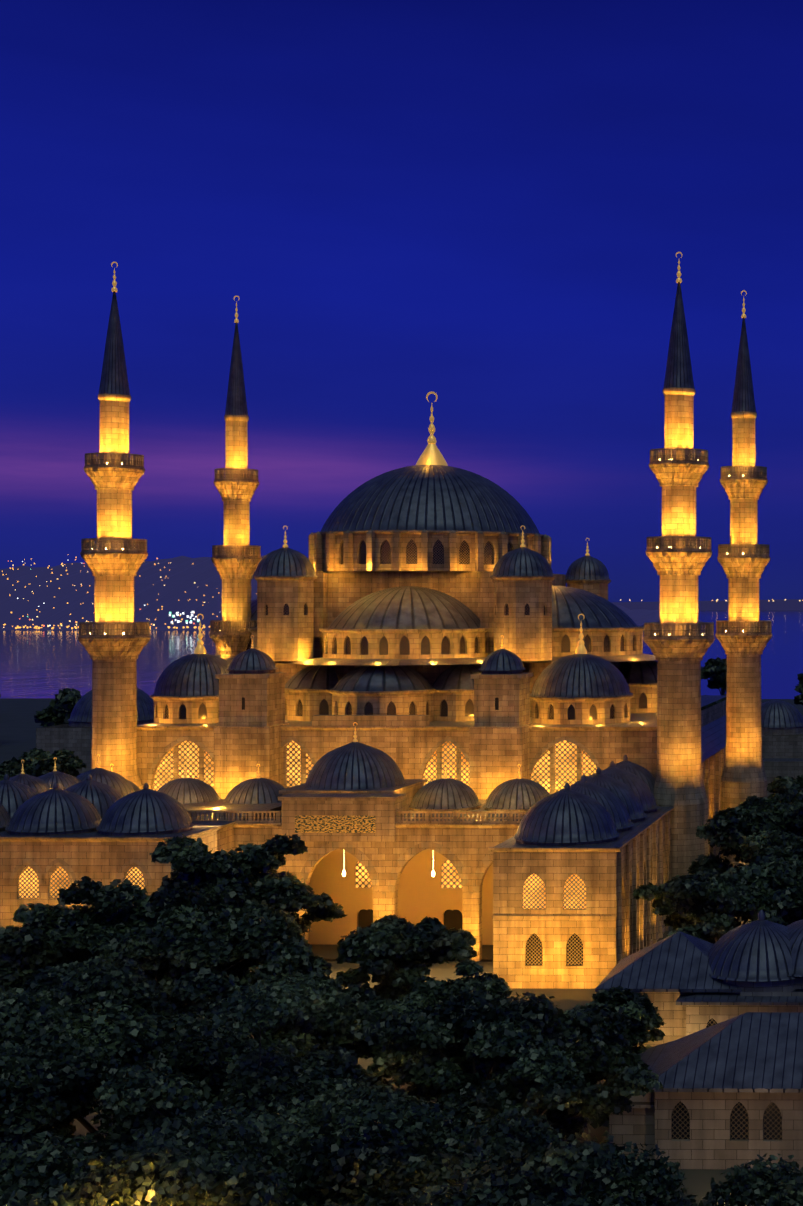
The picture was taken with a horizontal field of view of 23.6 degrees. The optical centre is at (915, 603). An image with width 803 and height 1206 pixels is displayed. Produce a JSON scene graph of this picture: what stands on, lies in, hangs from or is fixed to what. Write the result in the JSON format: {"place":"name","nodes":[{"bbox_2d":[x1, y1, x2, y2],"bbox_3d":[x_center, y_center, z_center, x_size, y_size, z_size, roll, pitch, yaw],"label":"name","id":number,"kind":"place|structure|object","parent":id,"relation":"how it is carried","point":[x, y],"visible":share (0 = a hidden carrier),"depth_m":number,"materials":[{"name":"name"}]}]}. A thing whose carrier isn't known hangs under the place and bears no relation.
{"place":"outdoors","nodes":[
{"label":"outdoors","id":0,"kind":"place"},
{"bbox_2d":[59,722,549,961],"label":"mosque portico facade","id":1,"kind":"structure","parent":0,"point":[377,832],"depth_m":195.26,"materials":[{"name":"beige stone"}]},
{"bbox_2d":[0,754,673,988],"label":"mosque courtyard wings","id":2,"kind":"object","parent":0,"point":[576,864],"visible":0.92,"depth_m":174.03},
{"bbox_2d":[0,555,701,629],"bbox_3d":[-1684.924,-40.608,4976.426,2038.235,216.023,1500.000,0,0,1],"label":"shore hills","id":3,"kind":"structure","parent":0,"point":[183,574],"depth_m":4629.58,"materials":[{"name":"black"}]},
{"bbox_2d":[2,554,802,628],"bbox_3d":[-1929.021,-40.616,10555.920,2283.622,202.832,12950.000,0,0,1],"label":"shore town lights","id":4,"kind":"object","parent":3,"relation":"on","point":[178,621],"visible":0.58,"depth_m":4305.81,"materials":[{"name":"yellow"}]},
{"bbox_2d":[0,610,802,698],"bbox_3d":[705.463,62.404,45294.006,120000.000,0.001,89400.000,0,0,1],"label":"sea","id":5,"kind":"structure","parent":0,"point":[42,663],"depth_m":2077.72,"materials":[{"name":"blue liquid"}]},
{"bbox_2d":[611,599,802,609],"bbox_3d":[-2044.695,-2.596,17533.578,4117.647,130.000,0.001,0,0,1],"label":"coast","id":6,"kind":"structure","parent":5,"relation":"on","point":[789,604],"depth_m":17531.34,"materials":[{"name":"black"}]},
{"bbox_2d":[0,698,802,1205],"bbox_3d":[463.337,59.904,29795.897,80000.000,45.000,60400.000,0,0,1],"label":"ground","id":7,"kind":"structure","parent":0,"point":[18,724],"depth_m":182.15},
{"bbox_2d":[0,773,18,780],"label":"tree","id":8,"kind":"object","parent":7,"relation":"on","point":[2,777],"depth_m":220.80,"materials":[{"name":"green plant"}]},
{"bbox_2d":[0,748,85,776],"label":"tree","id":9,"kind":"object","parent":7,"relation":"on","point":[38,762],"visible":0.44,"depth_m":231.76,"materials":[{"name":"green plant"}]},
{"bbox_2d":[36,700,57,726],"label":"tree","id":10,"kind":"object","parent":7,"relation":"on","point":[49,708],"visible":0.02,"depth_m":451.02,"materials":[{"name":"green plant"}]},
{"bbox_2d":[0,903,94,1009],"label":"tree","id":11,"kind":"object","parent":7,"relation":"on","point":[26,950],"visible":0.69,"depth_m":143.46,"materials":[{"name":"green plant"}]},
{"bbox_2d":[34,688,81,725],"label":"tree","id":12,"kind":"object","parent":7,"relation":"on","point":[64,704],"visible":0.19,"depth_m":418.77,"materials":[{"name":"green plant"}]},
{"bbox_2d":[0,990,135,1179],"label":"tree","id":13,"kind":"object","parent":7,"relation":"on","point":[33,1077],"visible":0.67,"depth_m":91.30,"materials":[{"name":"green plant"}]},
{"bbox_2d":[36,876,156,1012],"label":"tree","id":14,"kind":"object","parent":7,"relation":"on","point":[106,902],"visible":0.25,"depth_m":147.66,"materials":[{"name":"green plant"}]},
{"bbox_2d":[13,961,179,1135],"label":"tree","id":15,"kind":"object","parent":7,"relation":"on","point":[39,981],"visible":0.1,"depth_m":120.35,"materials":[{"name":"green plant"}]},
{"bbox_2d":[78,262,150,788],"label":"minaret","id":16,"kind":"object","parent":7,"relation":"on","point":[114,554],"visible":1,"depth_m":215.27,"materials":[{"name":"stone"}]},
{"bbox_2d":[0,956,264,1145],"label":"tree","id":17,"kind":"object","parent":7,"relation":"on","point":[198,1049],"visible":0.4,"depth_m":98.95,"materials":[{"name":"green plant"}]},
{"bbox_2d":[0,1139,288,1205],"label":"tree","id":18,"kind":"object","parent":7,"relation":"on","point":[124,1187],"visible":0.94,"depth_m":60.50,"materials":[{"name":"green plant"}]},
{"bbox_2d":[110,897,184,1009],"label":"tree","id":19,"kind":"object","parent":7,"relation":"on","point":[141,911],"visible":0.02,"depth_m":148.48,"materials":[{"name":"green plant"}]},
{"bbox_2d":[87,921,217,1013],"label":"tree","id":20,"kind":"object","parent":7,"relation":"on","point":[150,949],"visible":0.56,"depth_m":137.43,"materials":[{"name":"green plant"}]},
{"bbox_2d":[0,1100,324,1205],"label":"tree","id":21,"kind":"object","parent":7,"relation":"on","point":[213,1134],"visible":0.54,"depth_m":64.81,"materials":[{"name":"green plant"}]},
{"bbox_2d":[116,967,325,1082],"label":"tree","id":22,"kind":"object","parent":7,"relation":"on","point":[204,984],"visible":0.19,"depth_m":116.08,"materials":[{"name":"green plant"}]},
{"bbox_2d":[89,982,370,1166],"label":"tree","id":23,"kind":"object","parent":7,"relation":"on","point":[138,1099],"visible":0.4,"depth_m":93.74,"materials":[{"name":"green plant"}]},
{"bbox_2d":[209,296,261,657],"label":"minaret","id":24,"kind":"object","parent":7,"relation":"on","point":[236,558],"visible":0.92,"depth_m":239.51,"materials":[{"name":"stone"}]},
{"bbox_2d":[145,880,332,1012],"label":"tree","id":25,"kind":"object","parent":7,"relation":"on","point":[238,945],"visible":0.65,"depth_m":140.65,"materials":[{"name":"green plant"}]},
{"bbox_2d":[149,833,346,935],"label":"tree","id":26,"kind":"object","parent":7,"relation":"on","point":[235,881],"visible":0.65,"depth_m":155.93,"materials":[{"name":"green plant"}]},
{"bbox_2d":[202,939,342,1047],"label":"tree","id":27,"kind":"object","parent":7,"relation":"on","point":[298,950],"visible":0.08,"depth_m":131.01,"materials":[{"name":"green plant"}]},
{"bbox_2d":[265,976,376,1076],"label":"tree","id":28,"kind":"object","parent":7,"relation":"on","point":[343,1016],"visible":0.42,"depth_m":124.81,"materials":[{"name":"green plant"}]},
{"bbox_2d":[226,1112,497,1205],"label":"tree","id":29,"kind":"object","parent":7,"relation":"on","point":[363,1170],"visible":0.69,"depth_m":68.78,"materials":[{"name":"green plant"}]},
{"bbox_2d":[340,982,426,1066],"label":"tree","id":30,"kind":"object","parent":7,"relation":"on","point":[365,992],"visible":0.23,"depth_m":131.84,"materials":[{"name":"green plant"}]},
{"bbox_2d":[335,914,476,1002],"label":"tree","id":31,"kind":"object","parent":7,"relation":"on","point":[395,956],"visible":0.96,"depth_m":147.42,"materials":[{"name":"green plant"}]},
{"bbox_2d":[251,1074,579,1204],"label":"tree","id":32,"kind":"object","parent":7,"relation":"on","point":[417,1125],"visible":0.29,"depth_m":86.08,"materials":[{"name":"green plant"}]},
{"bbox_2d":[365,1011,492,1102],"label":"tree","id":33,"kind":"object","parent":7,"relation":"on","point":[384,1066],"visible":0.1,"depth_m":121.67,"materials":[{"name":"green plant"}]},
{"bbox_2d":[137,614,725,860],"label":"mosque","id":34,"kind":"structure","parent":7,"relation":"on","point":[221,727],"depth_m":218.64,"materials":[{"name":"beige stone"}]},
{"bbox_2d":[215,391,656,721],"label":"mosque","id":35,"kind":"structure","parent":34,"relation":"on","point":[426,582],"depth_m":235.30,"materials":[{"name":"beige stone"}]},
{"bbox_2d":[402,958,512,1008],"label":"tree","id":36,"kind":"object","parent":7,"relation":"on","point":[430,989],"visible":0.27,"depth_m":135.56,"materials":[{"name":"green plant"}]},
{"bbox_2d":[355,988,594,1138],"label":"tree","id":37,"kind":"object","parent":7,"relation":"on","point":[483,1026],"visible":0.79,"depth_m":109.90,"materials":[{"name":"green plant"}]},
{"bbox_2d":[320,1128,635,1205],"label":"tree","id":38,"kind":"object","parent":7,"relation":"on","point":[471,1189],"visible":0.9,"depth_m":63.05,"materials":[{"name":"green plant"}]},
{"bbox_2d":[425,1046,663,1145],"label":"tree","id":39,"kind":"object","parent":7,"relation":"on","point":[556,1089],"visible":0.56,"depth_m":104.87,"materials":[{"name":"green plant"}]},
{"bbox_2d":[458,1003,648,1128],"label":"tree","id":40,"kind":"object","parent":7,"relation":"on","point":[595,1026],"visible":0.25,"depth_m":121.08,"materials":[{"name":"green plant"}]},
{"bbox_2d":[515,1187,596,1205],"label":"tree","id":41,"kind":"object","parent":7,"relation":"on","point":[552,1200],"visible":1,"depth_m":59.79,"materials":[{"name":"green plant"}]},
{"bbox_2d":[459,1107,692,1205],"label":"tree","id":42,"kind":"object","parent":7,"relation":"on","point":[647,1182],"visible":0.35,"depth_m":82.56,"materials":[{"name":"green plant"}]},
{"bbox_2d":[581,985,666,1059],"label":"tree","id":43,"kind":"object","parent":7,"relation":"on","point":[643,1017],"visible":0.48,"depth_m":132.59,"materials":[{"name":"green plant"}]},
{"bbox_2d":[632,869,717,930],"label":"tree","id":44,"kind":"object","parent":7,"relation":"on","point":[661,902],"visible":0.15,"depth_m":176.61,"materials":[{"name":"green plant"}]},
{"bbox_2d":[643,252,714,912],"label":"minaret","id":45,"kind":"object","parent":7,"relation":"on","point":[678,553],"visible":1,"depth_m":208.88,"materials":[{"name":"stone"}]},
{"bbox_2d":[595,910,802,1169],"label":"lead-roofed outbuildings","id":46,"kind":"structure","parent":7,"relation":"on","point":[723,1059],"depth_m":120.74,"materials":[{"name":"metal"}]},
{"bbox_2d":[701,693,725,709],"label":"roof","id":47,"kind":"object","parent":7,"relation":"on","point":[712,704],"depth_m":438.80,"materials":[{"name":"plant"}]},
{"bbox_2d":[701,657,726,694],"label":"tree","id":48,"kind":"object","parent":7,"relation":"on","point":[714,670],"visible":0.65,"depth_m":591.97,"materials":[{"name":"green plant"}]},
{"bbox_2d":[662,862,802,943],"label":"tree","id":49,"kind":"object","parent":7,"relation":"on","point":[723,901],"visible":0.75,"depth_m":156.12,"materials":[{"name":"green plant"}]},
{"bbox_2d":[668,1153,802,1205],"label":"tree","id":50,"kind":"object","parent":7,"relation":"on","point":[765,1185],"visible":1,"depth_m":81.27,"materials":[{"name":"green plant"}]},
{"bbox_2d":[715,290,771,866],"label":"minaret","id":51,"kind":"object","parent":7,"relation":"on","point":[743,634],"visible":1,"depth_m":235.06,"materials":[{"name":"stone"}]},
{"bbox_2d":[687,782,802,876],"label":"tree","id":52,"kind":"object","parent":7,"relation":"on","point":[728,829],"visible":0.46,"depth_m":187.12,"materials":[{"name":"green plant"}]},
{"bbox_2d":[735,776,796,807],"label":"tree","id":53,"kind":"object","parent":7,"relation":"on","point":[777,784],"visible":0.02,"depth_m":214.26,"materials":[{"name":"green plant"}]},
{"bbox_2d":[739,829,796,855],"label":"tree","id":54,"kind":"object","parent":7,"relation":"on","point":[760,842],"visible":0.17,"depth_m":170.96,"materials":[{"name":"green plant"}]},
{"bbox_2d":[747,836,802,924],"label":"tree","id":55,"kind":"object","parent":7,"relation":"on","point":[787,867],"visible":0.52,"depth_m":159.94,"materials":[{"name":"green plant"}]},
{"bbox_2d":[767,774,802,798],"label":"tree","id":56,"kind":"object","parent":7,"relation":"on","point":[799,780],"visible":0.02,"depth_m":249.17,"materials":[{"name":"green plant"}]},
{"bbox_2d":[774,783,802,804],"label":"tree","id":57,"kind":"object","parent":7,"relation":"on","point":[784,796],"visible":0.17,"depth_m":196.10,"materials":[{"name":"green plant"}]},
{"bbox_2d":[792,673,802,704],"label":"tree","id":58,"kind":"object","parent":7,"relation":"on","point":[797,699],"visible":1,"depth_m":491.83,"materials":[{"name":"green plant"}]},
{"bbox_2d":[0,0,802,601],"label":"sky","id":59,"kind":"structure","parent":0,"point":[487,207],"materials":[{"name":"blue"}]},
{"bbox_2d":[36,688,802,796],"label":"distant domed buildings","id":60,"kind":"structure","parent":0,"point":[782,737],"depth_m":315.88,"materials":[{"name":"stone"}]}
]}

